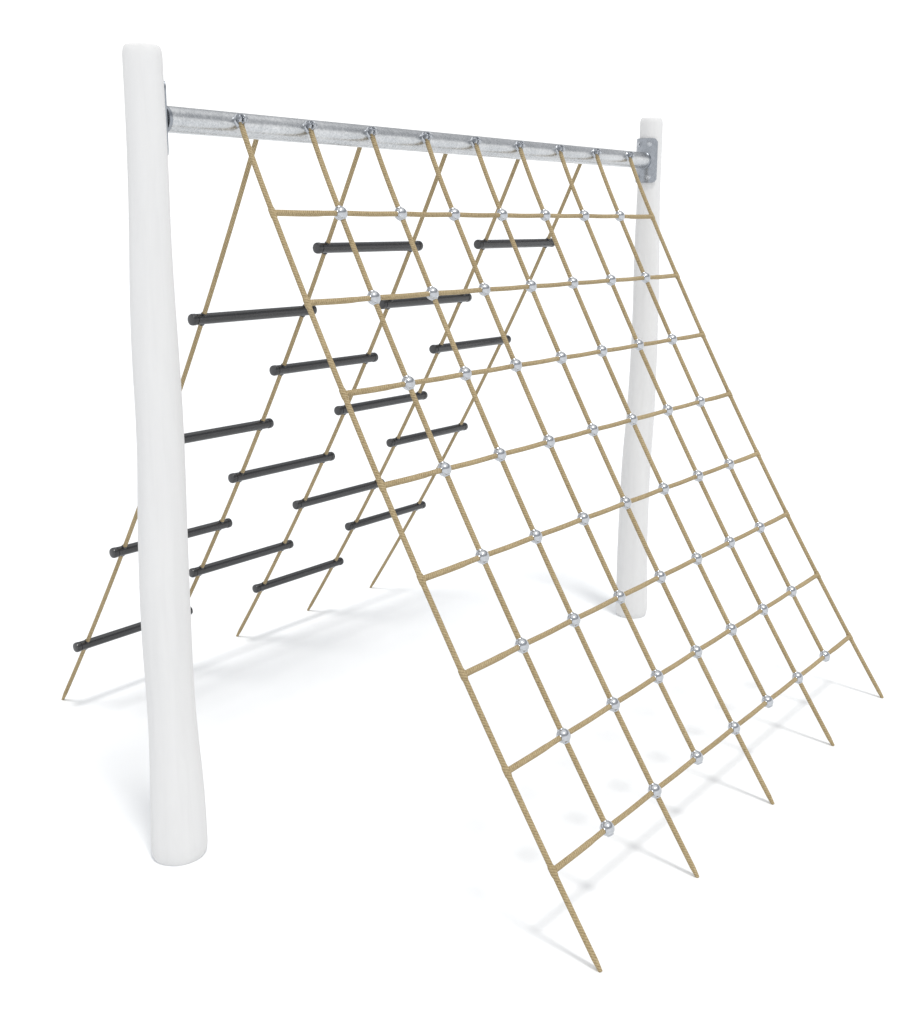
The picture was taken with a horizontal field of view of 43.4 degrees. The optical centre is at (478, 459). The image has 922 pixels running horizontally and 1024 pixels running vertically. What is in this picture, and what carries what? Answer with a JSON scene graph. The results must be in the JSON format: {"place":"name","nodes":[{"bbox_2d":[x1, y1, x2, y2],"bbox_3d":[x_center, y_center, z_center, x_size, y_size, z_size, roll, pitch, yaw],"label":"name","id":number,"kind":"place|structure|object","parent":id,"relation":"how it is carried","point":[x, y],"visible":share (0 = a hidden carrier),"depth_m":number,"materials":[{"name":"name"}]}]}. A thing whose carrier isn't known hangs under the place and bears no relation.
{"place":"outdoors","nodes":[
{"label":"outdoors","id":0,"kind":"place"},
{"bbox_2d":[0,217,921,1023],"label":"ground","id":1,"kind":"structure","parent":0,"point":[372,853],"depth_m":5.60,"materials":[{"name":"white"}]},
{"bbox_2d":[61,43,883,972],"bbox_3d":[-0.062,-0.180,4.732,2.817,2.550,3.172,9,15,36],"label":"climbing frame","id":2,"kind":"object","parent":1,"relation":"on","point":[179,837],"visible":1,"depth_m":3.97,"materials":[{"name":"metal"}]},
{"bbox_2d":[0,0,921,226],"label":"sky","id":3,"kind":"structure","parent":0,"point":[772,112],"materials":[{"name":"white"}]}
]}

